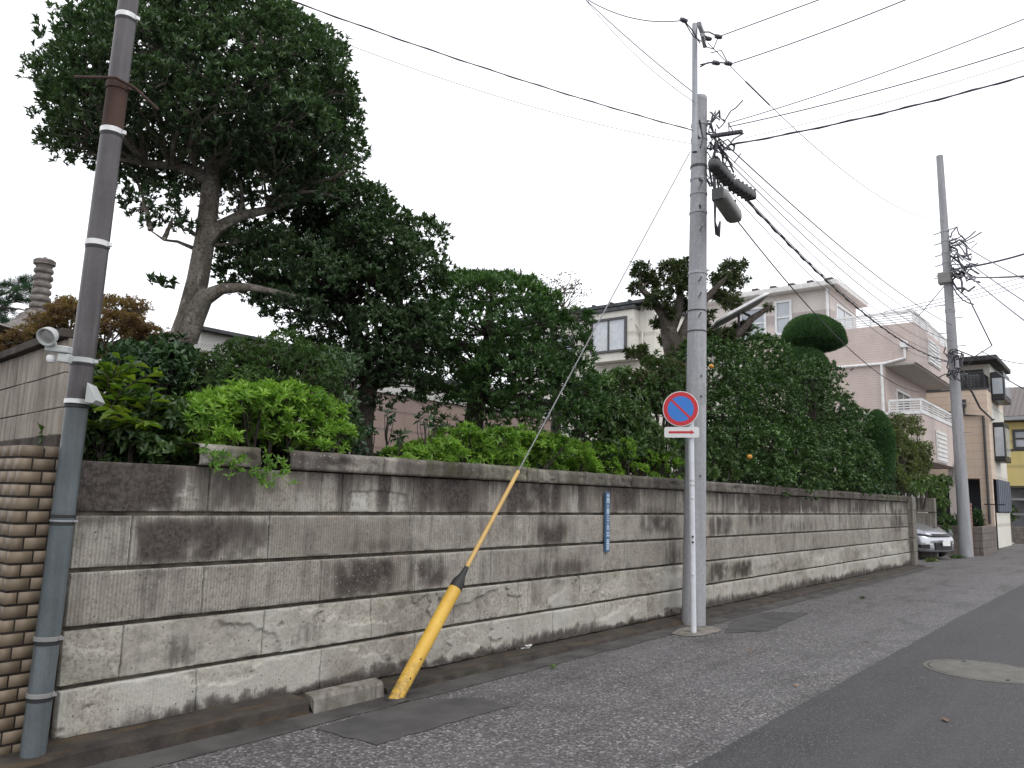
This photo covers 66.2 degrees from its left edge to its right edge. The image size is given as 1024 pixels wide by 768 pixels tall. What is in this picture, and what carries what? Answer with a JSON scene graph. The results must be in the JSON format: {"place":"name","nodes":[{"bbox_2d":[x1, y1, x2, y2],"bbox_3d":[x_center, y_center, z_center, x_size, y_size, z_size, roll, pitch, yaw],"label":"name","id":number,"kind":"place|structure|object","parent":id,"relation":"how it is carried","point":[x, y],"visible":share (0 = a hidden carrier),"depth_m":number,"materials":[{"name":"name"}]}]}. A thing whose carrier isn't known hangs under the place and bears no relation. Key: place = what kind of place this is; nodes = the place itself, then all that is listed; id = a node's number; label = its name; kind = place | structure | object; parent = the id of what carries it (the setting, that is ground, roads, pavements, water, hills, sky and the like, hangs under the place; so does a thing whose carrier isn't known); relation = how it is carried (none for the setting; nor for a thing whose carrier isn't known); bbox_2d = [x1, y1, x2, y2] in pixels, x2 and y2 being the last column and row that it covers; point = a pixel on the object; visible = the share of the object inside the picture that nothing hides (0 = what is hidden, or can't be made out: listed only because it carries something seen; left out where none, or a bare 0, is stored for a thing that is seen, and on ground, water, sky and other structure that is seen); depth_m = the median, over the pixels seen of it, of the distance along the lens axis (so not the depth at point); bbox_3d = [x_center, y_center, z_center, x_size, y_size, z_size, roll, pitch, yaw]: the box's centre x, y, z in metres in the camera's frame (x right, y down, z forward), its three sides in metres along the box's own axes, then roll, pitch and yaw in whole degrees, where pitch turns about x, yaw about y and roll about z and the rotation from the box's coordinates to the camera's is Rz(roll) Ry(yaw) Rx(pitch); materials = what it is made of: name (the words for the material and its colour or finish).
{"place":"outdoors","nodes":[
{"label":"outdoors","id":0,"kind":"place"},
{"bbox_2d":[99,326,300,421],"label":"white house","id":1,"kind":"structure","parent":0,"point":[209,338],"depth_m":12.06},
{"bbox_2d":[0,0,1023,386],"label":"sky","id":2,"kind":"structure","parent":0,"point":[527,188],"materials":[{"name":"white"}]},
{"bbox_2d":[152,543,1023,767],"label":"road","id":3,"kind":"structure","parent":0,"point":[675,701],"depth_m":5.77,"materials":[{"name":"asphalt"}]},
{"bbox_2d":[0,445,59,754],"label":"brick tile wall","id":4,"kind":"structure","parent":3,"relation":"on","point":[27,477],"depth_m":3.95,"materials":[{"name":"brick"}]},
{"bbox_2d":[0,692,308,767],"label":"kerb","id":5,"kind":"structure","parent":3,"relation":"on","point":[89,749],"depth_m":4.28,"materials":[{"name":"concrete"}]},
{"bbox_2d":[19,0,158,758],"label":"steel pole","id":6,"kind":"object","parent":5,"relation":"on","point":[48,637],"visible":1,"depth_m":4.09,"materials":[{"name":"metal"}]},
{"bbox_2d":[36,327,72,363],"bbox_3d":[-2.287,-0.196,3.923,0.142,0.174,0.117,1,-8,0],"label":"sensor light","id":7,"kind":"object","parent":6,"relation":"attached to","point":[47,337],"visible":1,"depth_m":3.92,"materials":[{"name":"white paint"}]},
{"bbox_2d":[85,383,104,405],"bbox_3d":[-2.161,0.056,4.080,0.055,0.104,0.172,3,-8,-11],"label":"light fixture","id":8,"kind":"object","parent":6,"relation":"attached to","point":[93,396],"visible":1,"depth_m":4.03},
{"bbox_2d":[316,697,512,744],"bbox_3d":[-0.601,2.106,4.995,0.614,0.001,1.236,-5,-11,38],"label":"road patch","id":9,"kind":"object","parent":3,"relation":"on","point":[393,722],"visible":1,"depth_m":4.92,"materials":[{"name":"concrete"}]},
{"bbox_2d":[48,443,917,738],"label":"stone wall","id":10,"kind":"structure","parent":3,"relation":"on","point":[196,587],"depth_m":5.74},
{"bbox_2d":[604,492,609,551],"bbox_3d":[1.005,1.454,8.292,0.022,0.621,0.078,-5,-11,38],"label":"address plate","id":11,"kind":"object","parent":10,"relation":"attached to","point":[607,525],"visible":1,"depth_m":8.28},
{"bbox_2d":[83,567,934,767],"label":"gutter","id":12,"kind":"object","parent":3,"relation":"on","point":[155,758],"visible":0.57,"depth_m":5.33,"materials":[{"name":"concrete"}]},
{"bbox_2d":[305,678,383,713],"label":"kerb","id":13,"kind":"structure","parent":12,"relation":"on","point":[334,697],"depth_m":5.20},
{"bbox_2d":[377,564,924,694],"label":"kerb","id":14,"kind":"structure","parent":12,"relation":"on","point":[427,676],"depth_m":7.61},
{"bbox_2d":[384,152,689,701],"bbox_3d":[0.636,-0.303,7.464,0.160,5.689,4.534,-5,-11,38],"label":"guy wire","id":15,"kind":"object","parent":3,"relation":"on","point":[405,680],"visible":0.95,"depth_m":5.75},
{"bbox_2d":[663,391,698,632],"bbox_3d":[1.871,1.433,8.661,0.398,2.721,0.100,-1,-9,17],"label":"no parking sign","id":16,"kind":"object","parent":3,"relation":"on","point":[680,408],"visible":0.96,"depth_m":8.73,"materials":[{"name":"metal"}]},
{"bbox_2d":[672,626,720,635],"bbox_3d":[2.025,2.694,8.590,0.427,0.001,0.868,-5,-11,38],"label":"concrete patch","id":17,"kind":"object","parent":3,"relation":"on","point":[701,630],"visible":0.94,"depth_m":8.55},
{"bbox_2d":[679,17,743,625],"bbox_3d":[2.368,-0.856,9.577,1.211,7.550,0.558,9,-11,-40],"label":"utility pole","id":18,"kind":"object","parent":3,"relation":"on","point":[696,332],"visible":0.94,"depth_m":9.64,"materials":[{"name":"concrete"}]},
{"bbox_2d":[292,1,692,130],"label":"overhead cable","id":19,"kind":"object","parent":18,"relation":"attached to","point":[485,67],"visible":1,"depth_m":8.50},
{"bbox_2d":[348,44,691,143],"bbox_3d":[-0.900,-3.539,8.325,7.228,0.680,0.006,5,-9,-25],"label":"overhead cable","id":20,"kind":"object","parent":18,"relation":"attached to","point":[514,101],"visible":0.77,"depth_m":8.71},
{"bbox_2d":[588,0,678,21],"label":"overhead cable","id":21,"kind":"object","parent":18,"relation":"attached to","point":[631,17],"visible":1,"depth_m":9.99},
{"bbox_2d":[587,1,691,91],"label":"overhead cable","id":22,"kind":"object","parent":18,"relation":"attached to","point":[639,48],"visible":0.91,"depth_m":10.44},
{"bbox_2d":[586,0,694,102],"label":"overhead cable","id":23,"kind":"object","parent":18,"relation":"attached to","point":[639,58],"visible":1,"depth_m":10.08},
{"bbox_2d":[708,158,734,186],"bbox_3d":[2.539,-2.559,9.518,0.159,0.175,0.571,-5,-11,38],"label":"cable closure","id":24,"kind":"object","parent":18,"relation":"attached to","point":[721,172],"visible":0.99,"depth_m":9.43,"materials":[{"name":"plastic"}]},
{"bbox_2d":[712,186,741,222],"bbox_3d":[2.639,-2.188,9.647,0.200,0.261,0.666,-4,-10,35],"label":"cable closure","id":25,"kind":"object","parent":18,"relation":"attached to","point":[725,203],"visible":1,"depth_m":9.53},
{"bbox_2d":[738,222,917,391],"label":"overhead cable","id":26,"kind":"object","parent":25,"relation":"attached to","point":[809,307],"visible":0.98,"depth_m":12.55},
{"bbox_2d":[728,179,756,200],"bbox_3d":[2.939,-2.472,10.025,0.151,0.174,0.705,-5,-11,38],"label":"cable closure","id":27,"kind":"object","parent":18,"relation":"attached to","point":[742,190],"visible":0.82,"depth_m":9.94,"materials":[{"name":"plastic"}]},
{"bbox_2d":[721,0,818,35],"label":"overhead cable","id":28,"kind":"object","parent":18,"relation":"attached to","point":[770,17],"visible":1,"depth_m":9.89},
{"bbox_2d":[732,0,904,63],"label":"overhead cable","id":29,"kind":"object","parent":18,"relation":"attached to","point":[822,32],"visible":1,"depth_m":9.38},
{"bbox_2d":[725,186,941,361],"bbox_3d":[8.063,-1.428,17.055,0.010,0.853,18.018,-5,-11,38],"label":"street cable","id":30,"kind":"object","parent":18,"relation":"attached to","point":[814,279],"visible":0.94,"depth_m":13.04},
{"bbox_2d":[717,150,952,341],"bbox_3d":[8.106,-2.082,17.156,0.014,0.802,17.960,-5,-10,37],"label":"street cable","id":31,"kind":"object","parent":18,"relation":"attached to","point":[813,244],"visible":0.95,"depth_m":12.96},
{"bbox_2d":[720,138,951,325],"bbox_3d":[8.140,-2.494,17.225,0.018,0.987,17.903,-5,-10,37],"label":"street cable","id":32,"kind":"object","parent":18,"relation":"attached to","point":[819,228],"visible":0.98,"depth_m":13.22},
{"bbox_2d":[728,156,950,332],"bbox_3d":[8.123,-2.292,17.195,0.012,0.881,17.926,-5,-10,37],"label":"street cable","id":33,"kind":"object","parent":18,"relation":"attached to","point":[819,240],"visible":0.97,"depth_m":13.26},
{"bbox_2d":[735,177,948,348],"bbox_3d":[8.085,-1.846,17.117,0.010,0.771,17.993,-5,-10,37],"label":"street cable","id":34,"kind":"object","parent":18,"relation":"attached to","point":[833,274],"visible":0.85,"depth_m":13.94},
{"bbox_2d":[750,201,953,355],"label":"street cable","id":35,"kind":"object","parent":18,"relation":"attached to","point":[835,286],"visible":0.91,"depth_m":14.18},
{"bbox_2d":[728,47,1023,126],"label":"overhead cable","id":36,"kind":"object","parent":18,"relation":"attached to","point":[878,90],"visible":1,"depth_m":9.42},
{"bbox_2d":[728,19,1023,123],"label":"overhead cable","id":37,"kind":"object","parent":18,"relation":"attached to","point":[880,73],"visible":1,"depth_m":9.15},
{"bbox_2d":[728,60,1023,141],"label":"overhead cable","id":38,"kind":"object","parent":18,"relation":"attached to","point":[881,103],"visible":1,"depth_m":9.34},
{"bbox_2d":[730,75,1023,145],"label":"overhead cable","id":39,"kind":"object","parent":18,"relation":"attached to","point":[913,105],"visible":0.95,"depth_m":9.46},
{"bbox_2d":[724,612,807,632],"bbox_3d":[3.022,2.842,9.416,0.611,0.001,2.430,-5,-11,38],"label":"road patch","id":40,"kind":"object","parent":3,"relation":"on","point":[766,621],"visible":1,"depth_m":9.36,"materials":[{"name":"asphalt"}]},
{"bbox_2d":[671,277,956,517],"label":"pink house","id":41,"kind":"structure","parent":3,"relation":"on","point":[871,388],"depth_m":25.30,"materials":[{"name":"paint"}]},
{"bbox_2d":[740,307,766,341],"bbox_3d":[8.373,-2.060,27.293,0.940,1.196,0.080,-5,-11,38],"label":"window","id":42,"kind":"structure","parent":41,"relation":"in","point":[761,321],"depth_m":27.20,"materials":[{"name":"glass"}]},
{"bbox_2d":[774,299,791,335],"bbox_3d":[9.211,-2.250,26.651,0.575,1.186,0.080,-5,-11,38],"label":"window","id":43,"kind":"structure","parent":41,"relation":"in","point":[783,309],"depth_m":26.69,"materials":[{"name":"glass"}]},
{"bbox_2d":[835,303,854,328],"bbox_3d":[11.425,-1.867,26.902,0.080,1.406,2.100,-5,-11,38],"label":"window","id":44,"kind":"structure","parent":41,"relation":"in","point":[840,312],"depth_m":26.80,"materials":[{"name":"glass"}]},
{"bbox_2d":[895,388,910,411],"bbox_3d":[12.905,1.045,25.875,0.080,1.574,1.900,-5,-11,38],"label":"window","id":45,"kind":"structure","parent":41,"relation":"in","point":[899,394],"depth_m":25.85,"materials":[{"name":"white paint"}]},
{"bbox_2d":[905,473,954,532],"bbox_3d":[11.987,3.419,22.878,0.861,1.875,5.805,-5,-11,38],"label":"ivy mass","id":46,"kind":"object","parent":41,"relation":"attached to","point":[917,487],"visible":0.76,"depth_m":23.81,"materials":[{"name":"green plant"}]},
{"bbox_2d":[885,277,1022,311],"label":"overhead cable","id":47,"kind":"object","parent":41,"relation":"attached to","point":[954,295],"visible":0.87,"depth_m":25.79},
{"bbox_2d":[884,282,1023,314],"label":"overhead cable","id":48,"kind":"object","parent":41,"relation":"attached to","point":[967,296],"visible":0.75,"depth_m":26.03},
{"bbox_2d":[884,286,1023,316],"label":"overhead cable","id":49,"kind":"object","parent":41,"relation":"attached to","point":[960,301],"visible":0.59,"depth_m":26.04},
{"bbox_2d":[891,498,938,557],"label":"driveway wall","id":50,"kind":"structure","parent":3,"relation":"on","point":[929,519],"depth_m":22.26,"materials":[{"name":"concrete"}]},
{"bbox_2d":[888,412,935,509],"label":"wild shrub","id":51,"kind":"object","parent":50,"relation":"on","point":[916,455],"visible":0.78,"depth_m":21.13,"materials":[{"name":"green plant"}]},
{"bbox_2d":[916,522,954,556],"bbox_3d":[10.967,4.288,23.294,1.810,1.514,3.936,6,-10,-29],"label":"silver car","id":52,"kind":"object","parent":3,"relation":"on","point":[936,539],"visible":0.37,"depth_m":21.54,"materials":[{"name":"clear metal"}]},
{"bbox_2d":[933,155,981,556],"bbox_3d":[13.683,-1.100,23.905,1.398,12.721,1.297,-5,-11,38],"label":"utility pole","id":53,"kind":"object","parent":3,"relation":"on","point":[945,278],"visible":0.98,"depth_m":24.10,"materials":[{"name":"concrete"}]},
{"bbox_2d":[708,43,943,220],"bbox_3d":[8.135,-4.809,17.582,0.012,3.165,18.256,-5,-10,37],"label":"overhead cable","id":54,"kind":"object","parent":53,"relation":"attached to","point":[819,150],"visible":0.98,"depth_m":14.19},
{"bbox_2d":[709,159,951,361],"bbox_3d":[8.031,-1.529,17.066,0.054,0.670,18.071,-5,-10,37],"label":"overhead cable","id":55,"kind":"object","parent":53,"relation":"attached to","point":[792,247],"visible":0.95,"depth_m":13.68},
{"bbox_2d":[954,288,992,356],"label":"drop cable","id":56,"kind":"object","parent":53,"relation":"hanging from","point":[981,325],"visible":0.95,"depth_m":24.16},
{"bbox_2d":[952,249,1023,301],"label":"overhead cable","id":57,"kind":"object","parent":53,"relation":"attached to","point":[988,276],"visible":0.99,"depth_m":20.73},
{"bbox_2d":[952,238,1023,278],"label":"overhead cable","id":58,"kind":"object","parent":53,"relation":"attached to","point":[985,258],"visible":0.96,"depth_m":22.79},
{"bbox_2d":[953,261,1023,320],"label":"overhead cable","id":59,"kind":"object","parent":53,"relation":"attached to","point":[991,294],"visible":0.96,"depth_m":17.96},
{"bbox_2d":[954,253,1023,269],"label":"overhead cable","id":60,"kind":"object","parent":53,"relation":"attached to","point":[993,261],"visible":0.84,"depth_m":24.18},
{"bbox_2d":[954,275,1023,277],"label":"overhead cable","id":61,"kind":"object","parent":53,"relation":"attached to","point":[992,277],"visible":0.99,"depth_m":14.72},
{"bbox_2d":[937,525,997,555],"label":"planter wall","id":62,"kind":"structure","parent":3,"relation":"on","point":[984,540],"depth_m":24.62,"materials":[{"name":"stone"}]},
{"bbox_2d":[937,507,987,526],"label":"spiky bush","id":63,"kind":"object","parent":62,"relation":"in","point":[978,519],"visible":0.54,"depth_m":28.67,"materials":[{"name":"green plant"}]},
{"bbox_2d":[984,504,1004,549],"bbox_3d":[17.449,5.146,28.333,0.650,1.620,0.040,-5,-11,38],"label":"rail post","id":64,"kind":"object","parent":3,"relation":"on","point":[996,521],"visible":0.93,"depth_m":28.32,"materials":[{"name":"black metal"}]},
{"bbox_2d":[1003,387,1023,526],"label":"yellow house","id":65,"kind":"structure","parent":3,"relation":"on","point":[1013,413],"depth_m":38.14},
{"bbox_2d":[1012,429,1023,448],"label":"window","id":66,"kind":"structure","parent":65,"relation":"in","point":[1017,434],"depth_m":38.04,"materials":[{"name":"grey glass"}]},
{"bbox_2d":[1009,505,1019,526],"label":"clipped hedge","id":67,"kind":"object","parent":3,"relation":"on","point":[1013,517],"visible":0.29,"depth_m":38.01,"materials":[{"name":"green plant"}]},
{"bbox_2d":[1011,527,1023,542],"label":"block wall","id":68,"kind":"structure","parent":3,"relation":"on","point":[1017,534],"depth_m":34.24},
{"bbox_2d":[687,584,1023,767],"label":"new road surface","id":69,"kind":"object","parent":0,"point":[892,710],"visible":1,"depth_m":5.24,"materials":[{"name":"asphalt"}]},
{"bbox_2d":[923,659,1023,683],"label":"manhole cover","id":70,"kind":"object","parent":69,"relation":"on","point":[988,671],"visible":0.97,"depth_m":6.80,"materials":[{"name":"metal"}]},
{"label":"garden soil","id":71,"kind":"structure","parent":0,"visible":0},
{"bbox_2d":[0,271,33,322],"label":"pine tree","id":72,"kind":"object","parent":71,"relation":"on","point":[18,290],"visible":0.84,"depth_m":13.96,"materials":[{"name":"green plant"}]},
{"bbox_2d":[0,328,73,446],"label":"side stone wall","id":73,"kind":"structure","parent":71,"relation":"on","point":[33,384],"depth_m":5.09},
{"bbox_2d":[0,257,112,342],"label":"stone pagoda","id":74,"kind":"object","parent":71,"relation":"on","point":[43,279],"visible":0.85,"depth_m":10.11,"materials":[{"name":"stone"}]},
{"bbox_2d":[0,293,170,391],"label":"maple tree","id":75,"kind":"object","parent":71,"relation":"on","point":[130,319],"visible":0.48,"depth_m":8.89,"materials":[{"name":"brown plant"}]},
{"bbox_2d":[87,352,170,443],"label":"sumac plant","id":76,"kind":"object","parent":71,"relation":"on","point":[108,385],"visible":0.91,"depth_m":4.81,"materials":[{"name":"green plant"}]},
{"bbox_2d":[96,330,202,413],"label":"dark shrub","id":77,"kind":"object","parent":71,"relation":"on","point":[165,356],"visible":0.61,"depth_m":5.73,"materials":[{"name":"green plant"}]},
{"bbox_2d":[37,358,295,469],"bbox_3d":[-2.105,0.452,5.810,1.246,0.986,2.586,-5,-11,38],"label":"broadleaf shrub","id":78,"kind":"object","parent":71,"relation":"on","point":[105,444],"visible":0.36,"depth_m":4.93,"materials":[{"name":"green plant"}]},
{"bbox_2d":[14,0,372,344],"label":"evergreen tree","id":79,"kind":"object","parent":71,"relation":"on","point":[273,145],"visible":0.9,"depth_m":6.20,"materials":[{"name":"green plant"}]},
{"bbox_2d":[171,326,347,469],"bbox_3d":[-2.049,0.181,6.107,1.586,1.373,1.046,2,-8,-2],"label":"nandina shrub","id":80,"kind":"object","parent":71,"relation":"on","point":[254,362],"visible":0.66,"depth_m":5.95,"materials":[{"name":"green plant"}]},
{"bbox_2d":[165,376,358,489],"bbox_3d":[-1.751,0.356,5.554,1.010,0.866,1.478,-5,-11,38],"label":"azalea bush","id":81,"kind":"object","parent":71,"relation":"on","point":[252,407],"visible":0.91,"depth_m":5.36,"materials":[{"name":"green plant"}]},
{"bbox_2d":[210,168,459,455],"bbox_3d":[-1.753,-0.538,7.483,2.466,3.211,1.856,0,-8,11],"label":"evergreen tree","id":82,"kind":"object","parent":71,"relation":"on","point":[359,230],"visible":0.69,"depth_m":7.35,"materials":[{"name":"green plant"}]},
{"bbox_2d":[306,343,367,473],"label":"grey green shrub","id":83,"kind":"object","parent":71,"relation":"on","point":[349,364],"visible":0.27,"depth_m":6.36,"materials":[{"name":"green plant"}]},
{"bbox_2d":[262,445,508,481],"bbox_3d":[-0.974,0.865,7.330,1.099,0.554,3.199,-5,-11,38],"label":"dark shrub","id":84,"kind":"object","parent":71,"relation":"on","point":[376,454],"visible":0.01,"depth_m":6.77,"materials":[{"name":"green plant"}]},
{"bbox_2d":[349,408,446,477],"bbox_3d":[-1.045,0.575,6.677,0.987,0.767,0.477,10,-12,-44],"label":"sapling","id":85,"kind":"object","parent":71,"relation":"on","point":[371,428],"visible":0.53,"depth_m":6.65,"materials":[{"name":"green plant"}]},
{"bbox_2d":[311,374,550,467],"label":"garden building","id":86,"kind":"structure","parent":71,"relation":"on","point":[404,416],"depth_m":17.30,"materials":[{"name":"pink"}]},
{"bbox_2d":[378,419,604,485],"bbox_3d":[-0.107,0.745,7.618,0.945,0.780,3.158,-5,-11,38],"label":"azalea bush","id":87,"kind":"object","parent":71,"relation":"on","point":[502,444],"visible":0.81,"depth_m":7.33,"materials":[{"name":"green plant"}]},
{"bbox_2d":[407,265,610,452],"bbox_3d":[-0.145,0.001,8.469,2.195,2.507,2.422,-5,-11,38],"label":"rounded tree","id":88,"kind":"object","parent":71,"relation":"on","point":[474,394],"visible":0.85,"depth_m":7.96,"materials":[{"name":"green plant"}]},
{"bbox_2d":[415,365,685,487],"bbox_3d":[0.601,0.558,9.393,1.599,1.957,4.570,-5,-11,38],"label":"hedge shrub","id":89,"kind":"object","parent":71,"relation":"on","point":[625,422],"visible":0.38,"depth_m":9.49,"materials":[{"name":"green plant"}]},
{"bbox_2d":[519,271,599,437],"bbox_3d":[0.428,-0.042,10.409,1.380,3.182,1.004,-2,-9,22],"label":"twiggy tree","id":90,"kind":"object","parent":71,"relation":"on","point":[562,307],"visible":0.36,"depth_m":10.46,"materials":[{"name":"green plant"}]},
{"bbox_2d":[570,436,684,490],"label":"azalea bush","id":91,"kind":"object","parent":71,"relation":"on","point":[653,458],"visible":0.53,"depth_m":9.33,"materials":[{"name":"green plant"}]},
{"bbox_2d":[614,348,686,489],"bbox_3d":[1.904,0.548,10.337,1.597,2.071,1.066,6,-9,-26],"label":"reddish shrub","id":92,"kind":"object","parent":71,"relation":"on","point":[667,369],"visible":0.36,"depth_m":10.27,"materials":[{"name":"green plant"}]},
{"bbox_2d":[622,256,775,475],"bbox_3d":[3.215,-0.122,12.289,3.143,4.024,1.200,5,-9,-23],"label":"gnarled tree","id":93,"kind":"object","parent":71,"relation":"on","point":[729,276],"visible":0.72,"depth_m":12.04,"materials":[{"name":"green plant"}]},
{"bbox_2d":[706,426,761,493],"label":"citrus bush","id":94,"kind":"object","parent":71,"relation":"on","point":[716,472],"visible":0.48,"depth_m":11.66,"materials":[{"name":"green plant"}]},
{"bbox_2d":[711,292,768,482],"bbox_3d":[3.518,0.218,12.095,0.846,3.239,0.689,1,-8,4],"label":"awning panel","id":95,"kind":"object","parent":71,"relation":"on","point":[738,311],"visible":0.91,"depth_m":12.04,"materials":[{"name":"white paint"}]},
{"bbox_2d":[621,323,892,500],"bbox_3d":[5.936,0.956,15.912,2.309,3.469,14.100,-5,-11,38],"label":"camellia hedge","id":96,"kind":"object","parent":71,"relation":"on","point":[789,431],"visible":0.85,"depth_m":13.43,"materials":[{"name":"green plant"}]},
{"bbox_2d":[780,313,847,463],"bbox_3d":[6.415,0.523,16.726,1.478,4.183,1.546,-5,-11,38],"label":"topiary tree","id":97,"kind":"object","parent":71,"relation":"on","point":[809,334],"visible":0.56,"depth_m":16.54,"materials":[{"name":"green plant"}]},
{"bbox_2d":[848,439,900,500],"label":"dark shrub","id":98,"kind":"object","parent":71,"relation":"on","point":[887,491],"visible":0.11,"depth_m":18.06,"materials":[{"name":"green plant"}]},
{"bbox_2d":[863,409,896,494],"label":"clipped shrub","id":99,"kind":"object","parent":71,"relation":"on","point":[882,430],"visible":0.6,"depth_m":17.96,"materials":[{"name":"green plant"}]},
{"label":"ground","id":100,"kind":"structure","parent":0,"visible":0},
{"bbox_2d":[452,299,722,490],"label":"cream house","id":101,"kind":"structure","parent":100,"relation":"on","point":[620,326],"depth_m":23.19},
{"bbox_2d":[590,316,626,354],"bbox_3d":[2.867,-1.438,23.340,1.238,1.045,0.070,-5,-11,38],"label":"window","id":102,"kind":"structure","parent":101,"relation":"in","point":[610,334],"depth_m":23.29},
{"bbox_2d":[713,351,759,494],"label":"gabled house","id":103,"kind":"structure","parent":100,"relation":"on","point":[714,374],"depth_m":25.70,"materials":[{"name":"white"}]},
{"bbox_2d":[915,354,1011,547],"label":"peach house","id":104,"kind":"structure","parent":100,"relation":"on","point":[988,449],"depth_m":30.04,"materials":[{"name":"tile"}]},
{"bbox_2d":[960,369,982,388],"bbox_3d":[17.994,-0.107,31.186,1.270,0.866,0.080,-5,-11,38],"label":"window","id":105,"kind":"structure","parent":104,"relation":"in","point":[977,375],"depth_m":31.02,"materials":[{"name":"black metal"}]},
{"bbox_2d":[960,375,994,419],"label":"drop cable","id":106,"kind":"object","parent":104,"relation":"attached to","point":[980,408],"visible":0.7,"depth_m":26.62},
{"bbox_2d":[990,371,1010,405],"bbox_3d":[19.353,0.191,31.090,0.466,1.116,1.866,-5,-11,38],"label":"bay window","id":107,"kind":"structure","parent":104,"relation":"in","point":[1000,386],"depth_m":30.43,"materials":[{"name":"black metal"}]},
{"bbox_2d":[993,422,1010,462],"bbox_3d":[19.031,2.291,30.498,0.396,1.500,1.477,-5,-11,38],"label":"bay window","id":108,"kind":"structure","parent":104,"relation":"in","point":[1001,435],"depth_m":29.97,"materials":[{"name":"glass"}]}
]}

